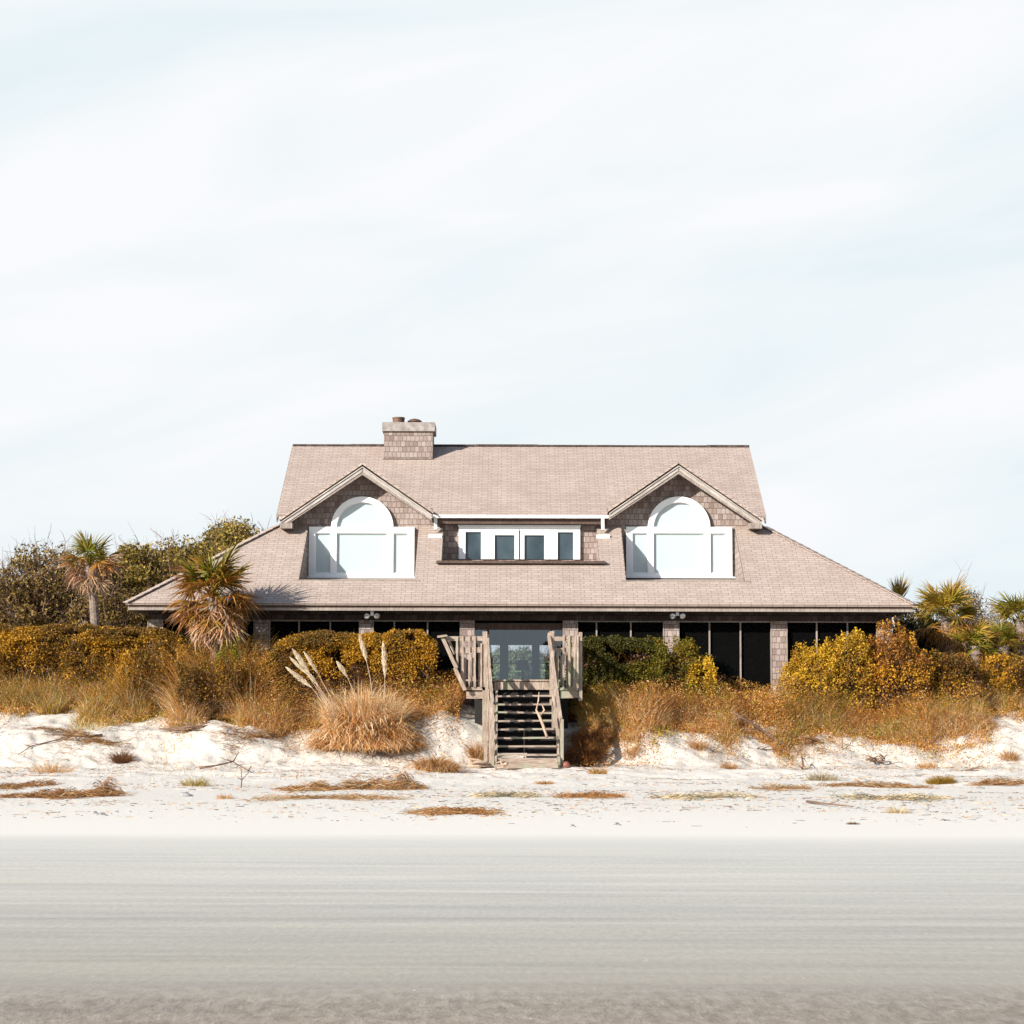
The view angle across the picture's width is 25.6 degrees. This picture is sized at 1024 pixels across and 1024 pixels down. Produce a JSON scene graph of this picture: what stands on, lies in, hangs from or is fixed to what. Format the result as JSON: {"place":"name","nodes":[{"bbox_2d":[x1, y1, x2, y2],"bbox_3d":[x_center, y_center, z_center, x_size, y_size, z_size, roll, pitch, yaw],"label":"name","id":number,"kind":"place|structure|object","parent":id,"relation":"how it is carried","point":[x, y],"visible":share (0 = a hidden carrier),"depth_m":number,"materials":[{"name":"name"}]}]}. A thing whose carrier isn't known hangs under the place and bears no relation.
{"place":"outdoors","nodes":[
{"label":"outdoors","id":0,"kind":"place"},
{"bbox_2d":[0,704,1023,1023],"bbox_3d":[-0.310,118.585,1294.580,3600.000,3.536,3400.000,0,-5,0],"label":"sand ground","id":1,"kind":"structure","parent":0,"point":[152,910],"depth_m":20.76,"materials":[{"name":"beige sand"}]},
{"bbox_2d":[0,781,31,790],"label":"dry wrack","id":2,"kind":"object","parent":1,"relation":"on","point":[9,786],"visible":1,"depth_m":40.59,"materials":[{"name":"brown plant"}]},
{"bbox_2d":[0,622,57,684],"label":"dune shrub","id":3,"kind":"object","parent":1,"relation":"on","point":[5,626],"visible":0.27,"depth_m":55.61,"materials":[{"name":"brown plant"}]},
{"bbox_2d":[13,777,62,786],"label":"dry wrack","id":4,"kind":"object","parent":1,"relation":"on","point":[36,784],"visible":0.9,"depth_m":41.64,"materials":[{"name":"brown plant"}]},
{"bbox_2d":[0,534,106,656],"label":"coastal oak","id":5,"kind":"object","parent":1,"relation":"on","point":[36,594],"visible":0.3,"depth_m":62.29,"materials":[{"name":"green plant"}]},
{"bbox_2d":[20,758,88,772],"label":"beach tussock","id":6,"kind":"object","parent":1,"relation":"on","point":[49,769],"visible":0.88,"depth_m":46.98,"materials":[{"name":"beige plant"}]},
{"bbox_2d":[18,734,102,754],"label":"driftwood branch","id":7,"kind":"object","parent":1,"relation":"on","point":[54,740],"visible":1,"depth_m":51.06,"materials":[{"name":"brown wood"}]},
{"bbox_2d":[0,787,135,800],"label":"dry wrack","id":8,"kind":"object","parent":1,"relation":"on","point":[66,794],"visible":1,"depth_m":37.73,"materials":[{"name":"brown plant"}]},
{"bbox_2d":[0,621,139,690],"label":"dune shrub","id":9,"kind":"object","parent":1,"relation":"on","point":[58,632],"visible":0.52,"depth_m":55.47,"materials":[{"name":"brown plant"}]},
{"bbox_2d":[26,725,146,760],"bbox_3d":[-9.796,5.307,51.502,2.822,0.874,2.471,0,-5,0],"label":"dry wrack","id":10,"kind":"object","parent":1,"relation":"on","point":[96,739],"visible":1,"depth_m":51.28,"materials":[{"name":"brown plant"}]},
{"bbox_2d":[53,529,124,625],"bbox_3d":[-10.798,2.841,57.462,1.979,4.893,1.875,0,-5,0],"label":"fan palm","id":11,"kind":"object","parent":1,"relation":"on","point":[91,581],"visible":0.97,"depth_m":57.45,"materials":[{"name":"leaves"},{"name":"bark"}]},
{"bbox_2d":[35,529,142,616],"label":"coastal oak","id":12,"kind":"object","parent":1,"relation":"on","point":[105,574],"visible":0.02,"depth_m":65.79,"materials":[{"name":"green plant"}]},
{"bbox_2d":[48,575,146,659],"bbox_3d":[-11.333,3.697,62.400,4.725,4.555,4.223,0,-5,0],"label":"coastal oak","id":13,"kind":"object","parent":1,"relation":"on","point":[111,609],"visible":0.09,"depth_m":61.88,"materials":[{"name":"green plant"}]},
{"bbox_2d":[83,776,125,797],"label":"dry wrack","id":14,"kind":"object","parent":1,"relation":"on","point":[106,788],"visible":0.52,"depth_m":39.05,"materials":[{"name":"brown plant"}]},
{"bbox_2d":[104,748,142,765],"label":"straw tussock","id":15,"kind":"object","parent":1,"relation":"on","point":[120,759],"visible":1,"depth_m":50.49,"materials":[{"name":"brown plant"}]},
{"bbox_2d":[60,626,187,705],"bbox_3d":[-9.573,4.345,55.824,4.004,3.135,2.723,0,-5,0],"label":"dune shrub","id":16,"kind":"object","parent":1,"relation":"on","point":[99,637],"visible":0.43,"depth_m":55.05,"materials":[{"name":"brown plant"}]},
{"bbox_2d":[81,524,188,628],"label":"coastal oak","id":17,"kind":"object","parent":1,"relation":"on","point":[139,571],"visible":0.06,"depth_m":66.52,"materials":[{"name":"green plant"}]},
{"bbox_2d":[112,634,223,707],"bbox_3d":[-8.139,4.199,54.736,3.062,2.466,2.584,0,-5,0],"label":"dune shrub","id":18,"kind":"object","parent":1,"relation":"on","point":[154,665],"visible":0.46,"depth_m":54.13,"materials":[{"name":"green plant"}]},
{"bbox_2d":[159,723,207,730],"bbox_3d":[-7.471,4.957,51.880,1.328,0.209,0.534,0,-5,0],"label":"driftwood pile","id":19,"kind":"object","parent":1,"relation":"on","point":[195,727],"visible":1,"depth_m":51.74,"materials":[{"name":"brown wood"}]},
{"bbox_2d":[179,792,192,795],"bbox_3d":[-5.550,4.805,38.344,0.236,0.094,0.194,0,-5,0],"label":"beach stone","id":20,"kind":"object","parent":1,"relation":"on","point":[185,794],"visible":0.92,"depth_m":38.28,"materials":[{"name":"white stone"}]},
{"bbox_2d":[137,526,234,605],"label":"coastal oak","id":21,"kind":"object","parent":1,"relation":"on","point":[180,553],"visible":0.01,"depth_m":68.71,"materials":[{"name":"green plant"}]},
{"bbox_2d":[177,774,215,786],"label":"beach tussock","id":22,"kind":"object","parent":1,"relation":"on","point":[198,783],"visible":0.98,"depth_m":41.44,"materials":[{"name":"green plant"}]},
{"bbox_2d":[163,539,267,673],"bbox_3d":[-7.166,2.761,54.103,2.652,4.286,2.491,0,-5,0],"label":"fan palm","id":23,"kind":"object","parent":1,"relation":"on","point":[204,575],"visible":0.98,"depth_m":53.94,"materials":[{"name":"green plant"}]},
{"bbox_2d":[173,657,259,721],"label":"dune shrub","id":24,"kind":"object","parent":1,"relation":"on","point":[198,673],"visible":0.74,"depth_m":52.87,"materials":[{"name":"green plant"}]},
{"bbox_2d":[185,509,263,554],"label":"coastal oak","id":25,"kind":"object","parent":1,"relation":"on","point":[227,534],"visible":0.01,"depth_m":70.73,"materials":[{"name":"green plant"}]},
{"bbox_2d":[199,752,250,770],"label":"driftwood branch","id":26,"kind":"object","parent":1,"relation":"on","point":[200,767],"visible":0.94,"depth_m":49.29,"materials":[{"name":"brown wood"}]},
{"bbox_2d":[215,793,235,798],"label":"beach tussock","id":27,"kind":"object","parent":1,"relation":"on","point":[225,797],"visible":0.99,"depth_m":37.48,"materials":[{"name":"beige plant"}]},
{"bbox_2d":[210,636,242,713],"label":"green shrub","id":28,"kind":"object","parent":1,"relation":"on","point":[229,651],"visible":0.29,"depth_m":53.61,"materials":[{"name":"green plant"}]},
{"bbox_2d":[235,771,247,787],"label":"upright twig","id":29,"kind":"object","parent":1,"relation":"on","point":[241,779],"visible":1,"depth_m":41.25,"materials":[{"name":"wood"}]},
{"bbox_2d":[209,721,304,759],"bbox_3d":[-5.859,5.253,51.482,2.848,0.939,1.698,5,-7,-42],"label":"dry wrack","id":30,"kind":"object","parent":1,"relation":"on","point":[261,734],"visible":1,"depth_m":51.55,"materials":[{"name":"brown plant"}]},
{"bbox_2d":[234,792,412,802],"bbox_3d":[-3.220,4.763,37.732,2.972,0.144,2.375,2,-5,-16],"label":"dry wrack","id":31,"kind":"object","parent":1,"relation":"on","point":[348,796],"visible":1,"depth_m":37.47,"materials":[{"name":"brown plant"}]},
{"bbox_2d":[257,629,429,708],"bbox_3d":[-4.024,4.284,54.344,4.382,2.975,2.602,0,-5,0],"label":"trimmed hedge","id":32,"kind":"object","parent":1,"relation":"on","point":[346,642],"visible":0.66,"depth_m":53.72,"materials":[{"name":"yellow plant"}]},
{"bbox_2d":[272,773,431,792],"bbox_3d":[-2.908,4.904,40.821,3.044,0.342,2.288,3,-6,-29],"label":"dry wrack","id":33,"kind":"object","parent":1,"relation":"on","point":[350,785],"visible":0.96,"depth_m":40.64,"materials":[{"name":"brown plant"}]},
{"bbox_2d":[286,634,440,756],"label":"pampas grass","id":34,"kind":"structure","parent":1,"relation":"on","point":[361,721],"depth_m":51.26,"materials":[{"name":"beige plant"}]},
{"bbox_2d":[354,628,447,700],"bbox_3d":[-2.746,4.093,54.451,2.688,2.598,2.411,0,-5,0],"label":"trimmed hedge","id":35,"kind":"object","parent":1,"relation":"on","point":[421,642],"visible":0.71,"depth_m":53.80,"materials":[{"name":"yellow plant"}]},
{"bbox_2d":[380,768,426,789],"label":"dry wrack","id":36,"kind":"object","parent":1,"relation":"on","point":[408,782],"visible":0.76,"depth_m":40.91,"materials":[{"name":"brown plant"}]},
{"bbox_2d":[402,753,471,772],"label":"straw tussock","id":37,"kind":"object","parent":1,"relation":"on","point":[434,764],"visible":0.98,"depth_m":48.15,"materials":[{"name":"brown plant"}]},
{"bbox_2d":[398,805,508,816],"bbox_3d":[-0.856,4.472,33.776,1.714,0.181,2.031,0,-5,0],"label":"dry wrack","id":38,"kind":"object","parent":1,"relation":"on","point":[442,810],"visible":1,"depth_m":33.60,"materials":[{"name":"brown plant"}]},
{"bbox_2d":[454,736,494,761],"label":"straw tussock","id":39,"kind":"object","parent":1,"relation":"on","point":[477,751],"visible":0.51,"depth_m":51.09,"materials":[{"name":"beige plant"}]},
{"bbox_2d":[466,758,494,767],"bbox_3d":[-0.638,5.567,49.821,0.747,0.247,0.376,0,-5,0],"label":"driftwood pile","id":40,"kind":"object","parent":1,"relation":"on","point":[478,763],"visible":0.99,"depth_m":49.82,"materials":[{"name":"beige wood"}]},
{"bbox_2d":[459,789,545,798],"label":"dry wrack","id":41,"kind":"object","parent":1,"relation":"on","point":[513,794],"visible":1,"depth_m":38.37,"materials":[{"name":"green plant"}]},
{"bbox_2d":[496,761,508,768],"bbox_3d":[-0.205,5.529,49.272,0.290,0.175,0.372,0,-5,0],"label":"driftwood pile","id":42,"kind":"object","parent":1,"relation":"on","point":[504,764],"visible":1,"depth_m":49.16,"materials":[{"name":"beige wood"}]},
{"bbox_2d":[437,631,581,768],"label":"beach stairs","id":43,"kind":"structure","parent":1,"relation":"on","point":[506,708],"depth_m":51.88,"materials":[{"name":"grey wood"}]},
{"bbox_2d":[535,692,547,737],"bbox_3d":[0.692,4.543,50.453,0.174,1.028,0.670,3,-6,-27],"label":"forked stick","id":44,"kind":"object","parent":43,"relation":"on","point":[541,722],"visible":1,"depth_m":50.45,"materials":[{"name":"beige wood"}]},
{"bbox_2d":[0,623,1023,770],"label":"dune grass","id":45,"kind":"structure","parent":1,"relation":"on","point":[632,710],"depth_m":53.29,"materials":[{"name":"brown plant"}]},
{"bbox_2d":[0,713,1023,825],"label":"straw litter","id":46,"kind":"object","parent":1,"relation":"on","point":[405,759],"visible":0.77,"depth_m":44.43,"materials":[{"name":"brown plant"}]},
{"bbox_2d":[1,714,1023,781],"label":"sparse beach grass","id":47,"kind":"structure","parent":1,"relation":"on","point":[377,770],"depth_m":47.79,"materials":[{"name":"brown plant"}]},
{"bbox_2d":[123,417,917,712],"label":"beach house","id":48,"kind":"structure","parent":1,"relation":"on","point":[409,524],"depth_m":58.30,"materials":[{"name":"wood"}]},
{"bbox_2d":[307,496,414,577],"bbox_3d":[-3.915,0.660,58.639,2.883,2.132,0.178,0,-5,0],"label":"arched window","id":49,"kind":"structure","parent":48,"relation":"in","point":[362,540],"depth_m":58.64,"materials":[{"name":"white glass"}]},
{"bbox_2d":[475,623,562,677],"bbox_3d":[0.161,3.884,55.747,2.176,2.258,0.100,0,-5,0],"label":"glass door","id":50,"kind":"structure","parent":48,"relation":"in","point":[478,626],"depth_m":55.80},
{"bbox_2d":[436,525,605,563],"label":"casement window","id":51,"kind":"structure","parent":48,"relation":"in","point":[475,541],"depth_m":58.66,"materials":[{"name":"white wood"}]},
{"bbox_2d":[626,497,734,578],"bbox_3d":[4.349,0.660,58.641,2.897,2.132,0.178,0,-5,0],"label":"arched window","id":52,"kind":"structure","parent":48,"relation":"in","point":[679,540],"depth_m":58.66,"materials":[{"name":"white glass"}]},
{"bbox_2d":[517,646,548,662],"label":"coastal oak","id":53,"kind":"object","parent":1,"relation":"on","point":[542,655],"visible":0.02,"depth_m":87.80,"materials":[{"name":"green plant"}]},
{"bbox_2d":[529,780,556,784],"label":"beach tussock","id":54,"kind":"object","parent":1,"relation":"on","point":[547,782],"visible":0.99,"depth_m":42.96,"materials":[{"name":"brown plant"}]},
{"bbox_2d":[562,761,569,767],"bbox_3d":[1.199,5.582,49.779,0.180,0.140,0.180,0,-5,0],"label":"fishing float","id":55,"kind":"object","parent":1,"relation":"on","point":[565,764],"visible":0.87,"depth_m":49.72,"materials":[{"name":"plastic"}]},
{"bbox_2d":[568,708,578,722],"bbox_3d":[1.461,4.894,54.029,2.056,0.545,1.851,0,-5,0],"label":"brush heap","id":56,"kind":"object","parent":1,"relation":"on","point":[572,715],"visible":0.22,"depth_m":53.75,"materials":[{"name":"brown plant"}]},
{"bbox_2d":[557,764,590,770],"bbox_3d":[1.426,5.471,48.156,0.931,0.157,0.329,0,-5,6],"label":"driftwood pile","id":57,"kind":"object","parent":1,"relation":"on","point":[577,770],"visible":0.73,"depth_m":48.27,"materials":[{"name":"brown wood"}]},
{"bbox_2d":[548,789,626,800],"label":"dry wrack","id":58,"kind":"object","parent":1,"relation":"on","point":[593,794],"visible":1,"depth_m":38.18,"materials":[{"name":"brown plant"}]},
{"bbox_2d":[564,739,619,766],"bbox_3d":[1.688,5.537,51.345,2.443,0.760,2.350,0,-5,0],"label":"brush heap","id":59,"kind":"object","parent":1,"relation":"on","point":[584,756],"visible":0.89,"depth_m":51.06,"materials":[{"name":"brown plant"}]},
{"bbox_2d":[564,722,625,751],"bbox_3d":[1.855,5.201,51.902,1.988,0.796,2.001,4,-6,-35],"label":"brush heap","id":60,"kind":"object","parent":59,"relation":"on","point":[581,738],"visible":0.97,"depth_m":51.75,"materials":[{"name":"brown plant"}]},
{"bbox_2d":[581,765,607,773],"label":"beach tussock","id":61,"kind":"object","parent":1,"relation":"on","point":[596,771],"visible":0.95,"depth_m":47.27,"materials":[{"name":"beige plant"}]},
{"bbox_2d":[562,634,669,710],"bbox_3d":[2.449,4.333,54.590,2.848,2.740,2.444,0,-5,0],"label":"green hedge","id":62,"kind":"object","parent":1,"relation":"on","point":[599,662],"visible":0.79,"depth_m":53.84,"materials":[{"name":"green plant"}]},
{"bbox_2d":[621,743,643,760],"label":"beach tussock","id":63,"kind":"object","parent":1,"relation":"on","point":[632,751],"visible":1,"depth_m":51.04,"materials":[{"name":"brown plant"}]},
{"bbox_2d":[639,634,710,703],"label":"green hedge","id":64,"kind":"object","parent":1,"relation":"on","point":[684,654],"visible":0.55,"depth_m":54.08,"materials":[{"name":"green plant"}]},
{"bbox_2d":[681,738,714,750],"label":"beach tussock","id":65,"kind":"object","parent":1,"relation":"on","point":[697,746],"visible":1,"depth_m":51.28,"materials":[{"name":"beige plant"}]},
{"bbox_2d":[684,655,721,706],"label":"green shrub","id":66,"kind":"object","parent":1,"relation":"on","point":[711,670],"visible":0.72,"depth_m":53.79,"materials":[{"name":"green plant"}]},
{"bbox_2d":[646,791,763,800],"bbox_3d":[3.353,4.820,38.356,2.285,0.148,1.921,2,-6,-24],"label":"dry wrack","id":67,"kind":"object","parent":1,"relation":"on","point":[701,796],"visible":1,"depth_m":38.11,"materials":[{"name":"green plant"}]},
{"bbox_2d":[716,762,741,768],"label":"beach tussock","id":68,"kind":"object","parent":1,"relation":"on","point":[730,766],"visible":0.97,"depth_m":50.11,"materials":[{"name":"beige plant"}]},
{"bbox_2d":[731,711,789,748],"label":"driftwood branch","id":69,"kind":"object","parent":1,"relation":"on","point":[761,729],"visible":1,"depth_m":52.40,"materials":[{"name":"brown wood"}]},
{"bbox_2d":[756,745,787,750],"bbox_3d":[5.940,5.454,51.991,0.878,0.143,0.330,0,-5,0],"label":"driftwood pile","id":70,"kind":"object","parent":1,"relation":"on","point":[759,748],"visible":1,"depth_m":52.02,"materials":[{"name":"wood"}]},
{"bbox_2d":[745,781,823,790],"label":"dry wrack","id":71,"kind":"object","parent":1,"relation":"on","point":[782,787],"visible":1,"depth_m":41.15,"materials":[{"name":"brown plant"}]},
{"bbox_2d":[797,745,811,769],"bbox_3d":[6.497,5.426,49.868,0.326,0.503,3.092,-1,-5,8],"label":"upright twig","id":72,"kind":"object","parent":1,"relation":"on","point":[802,758],"visible":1,"depth_m":49.62,"materials":[{"name":"brown wood"}]},
{"bbox_2d":[787,730,836,760],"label":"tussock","id":73,"kind":"object","parent":1,"relation":"on","point":[807,738],"visible":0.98,"depth_m":52.58,"materials":[{"name":"plant"}]},
{"bbox_2d":[776,636,857,719],"bbox_3d":[7.358,4.290,54.614,2.216,2.561,2.467,0,-5,0],"label":"yellow shrub","id":74,"kind":"object","parent":1,"relation":"on","point":[810,666],"visible":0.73,"depth_m":54.34,"materials":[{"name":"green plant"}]},
{"bbox_2d":[803,771,841,780],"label":"beach tussock","id":75,"kind":"object","parent":1,"relation":"on","point":[821,777],"visible":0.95,"depth_m":44.81,"materials":[{"name":"beige plant"}]},
{"bbox_2d":[806,800,852,806],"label":"driftwood branch","id":76,"kind":"object","parent":1,"relation":"on","point":[809,801],"visible":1,"depth_m":35.88,"materials":[{"name":"brown wood"}]},
{"bbox_2d":[822,627,882,717],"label":"yellow shrub","id":77,"kind":"object","parent":1,"relation":"on","point":[852,652],"visible":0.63,"depth_m":54.39,"materials":[{"name":"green plant"}]},
{"bbox_2d":[842,730,873,750],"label":"upright twig","id":78,"kind":"object","parent":1,"relation":"on","point":[855,732],"visible":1,"depth_m":52.68,"materials":[{"name":"wood"}]},
{"bbox_2d":[863,753,886,762],"bbox_3d":[8.362,5.661,51.747,0.606,0.250,0.440,0,-5,0],"label":"driftwood pile","id":79,"kind":"object","parent":1,"relation":"on","point":[875,759],"visible":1,"depth_m":51.62,"materials":[{"name":"brown wood"}]},
{"bbox_2d":[814,780,938,789],"bbox_3d":[6.810,5.089,42.088,2.078,0.183,2.338,-4,-7,41],"label":"dry wrack","id":80,"kind":"object","parent":1,"relation":"on","point":[878,785],"visible":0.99,"depth_m":41.99,"materials":[{"name":"brown plant"}]},
{"bbox_2d":[830,790,953,802],"bbox_3d":[6.278,4.790,38.088,2.341,0.171,2.090,-2,-6,24],"label":"dry wrack","id":81,"kind":"object","parent":1,"relation":"on","point":[915,797],"visible":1,"depth_m":37.80,"materials":[{"name":"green plant"}]},
{"bbox_2d":[855,616,934,715],"bbox_3d":[9.355,4.158,54.778,2.445,3.315,2.402,0,-5,0],"label":"yellow shrub","id":82,"kind":"object","parent":1,"relation":"on","point":[909,660],"visible":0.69,"depth_m":54.35,"materials":[{"name":"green plant"}]},
{"bbox_2d":[882,803,911,813],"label":"beach tussock","id":83,"kind":"object","parent":1,"relation":"on","point":[894,809],"visible":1,"depth_m":34.12,"materials":[{"name":"beige plant"}]},
{"bbox_2d":[887,573,911,622],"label":"fan palm","id":84,"kind":"object","parent":1,"relation":"on","point":[898,590],"visible":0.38,"depth_m":65.87,"materials":[{"name":"green plant"}]},
{"bbox_2d":[893,608,941,689],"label":"dark bush","id":85,"kind":"object","parent":1,"relation":"on","point":[911,624],"visible":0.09,"depth_m":59.27,"materials":[{"name":"brown plant"}]},
{"bbox_2d":[915,760,935,768],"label":"beach tussock","id":86,"kind":"object","parent":1,"relation":"on","point":[927,766],"visible":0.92,"depth_m":50.98,"materials":[{"name":"brown plant"}]},
{"bbox_2d":[920,774,959,784],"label":"beach tussock","id":87,"kind":"object","parent":1,"relation":"on","point":[938,780],"visible":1,"depth_m":43.58,"materials":[{"name":"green plant"}]},
{"bbox_2d":[909,571,986,658],"bbox_3d":[11.182,3.410,57.883,2.232,3.819,2.083,0,-5,0],"label":"fan palm","id":88,"kind":"object","parent":1,"relation":"on","point":[949,598],"visible":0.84,"depth_m":57.75,"materials":[{"name":"green plant"}]},
{"bbox_2d":[907,561,995,625],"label":"coastal oak","id":89,"kind":"object","parent":1,"relation":"on","point":[964,592],"visible":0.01,"depth_m":67.76,"materials":[{"name":"green plant"}]},
{"bbox_2d":[909,647,1000,710],"bbox_3d":[10.743,4.427,55.279,2.384,2.340,2.360,1,-5,-14],"label":"dune shrub","id":90,"kind":"object","parent":1,"relation":"on","point":[957,667],"visible":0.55,"depth_m":54.73,"materials":[{"name":"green plant"}]},
{"bbox_2d":[961,765,982,770],"bbox_3d":[9.752,5.426,47.760,0.553,0.137,0.254,0,-5,0],"label":"driftwood pile","id":91,"kind":"object","parent":1,"relation":"on","point":[972,768],"visible":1,"depth_m":47.74,"materials":[{"name":"brown wood"}]},
{"bbox_2d":[945,614,1004,668],"bbox_3d":[11.648,3.834,56.415,1.552,2.520,1.804,0,-5,0],"label":"palmetto","id":92,"kind":"object","parent":1,"relation":"on","point":[965,635],"visible":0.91,"depth_m":56.39,"materials":[{"name":"green plant"}]},
{"bbox_2d":[937,586,1017,651],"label":"coastal oak","id":93,"kind":"object","parent":1,"relation":"on","point":[976,620],"visible":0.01,"depth_m":66.73,"materials":[{"name":"green plant"}]},
{"bbox_2d":[951,623,1015,662],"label":"dark bush","id":94,"kind":"object","parent":1,"relation":"on","point":[967,649],"visible":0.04,"depth_m":61.41,"materials":[{"name":"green plant"}]},
{"bbox_2d":[959,776,1023,786],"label":"dry wrack","id":95,"kind":"object","parent":1,"relation":"on","point":[1004,782],"visible":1,"depth_m":42.95,"materials":[{"name":"brown plant"}]},
{"bbox_2d":[976,616,1023,660],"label":"palmetto","id":96,"kind":"object","parent":1,"relation":"on","point":[1007,634],"visible":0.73,"depth_m":56.68,"materials":[{"name":"green plant"}]},
{"bbox_2d":[978,648,1023,703],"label":"dune shrub","id":97,"kind":"object","parent":1,"relation":"on","point":[994,662],"visible":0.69,"depth_m":55.21,"materials":[{"name":"yellow plant"}]},
{"bbox_2d":[985,591,1023,658],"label":"fan palm","id":98,"kind":"object","parent":1,"relation":"on","point":[1007,608],"visible":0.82,"depth_m":57.35,"materials":[{"name":"green plant"}]},
{"bbox_2d":[991,748,1021,761],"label":"beach tussock","id":99,"kind":"object","parent":1,"relation":"on","point":[1013,758],"visible":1,"depth_m":51.29,"materials":[{"name":"brown plant"}]},
{"bbox_2d":[999,613,1023,666],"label":"coastal oak","id":100,"kind":"object","parent":1,"relation":"on","point":[1013,631],"visible":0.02,"depth_m":69.70,"materials":[{"name":"green plant"}]},
{"bbox_2d":[0,0,1023,655],"label":"sky","id":101,"kind":"structure","parent":0,"point":[235,234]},
{"bbox_2d":[491,645,548,689],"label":"window","id":102,"kind":"structure","parent":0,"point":[517,655],"depth_m":82.90,"materials":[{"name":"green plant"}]},
{"bbox_2d":[516,660,529,678],"bbox_3d":[0.285,4.285,59.858,0.380,0.706,0.380,0,-5,0],"label":"table lamp","id":103,"kind":"object","parent":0,"point":[522,665],"visible":0.66,"depth_m":59.76,"materials":[{"name":"fabric"}]}
]}

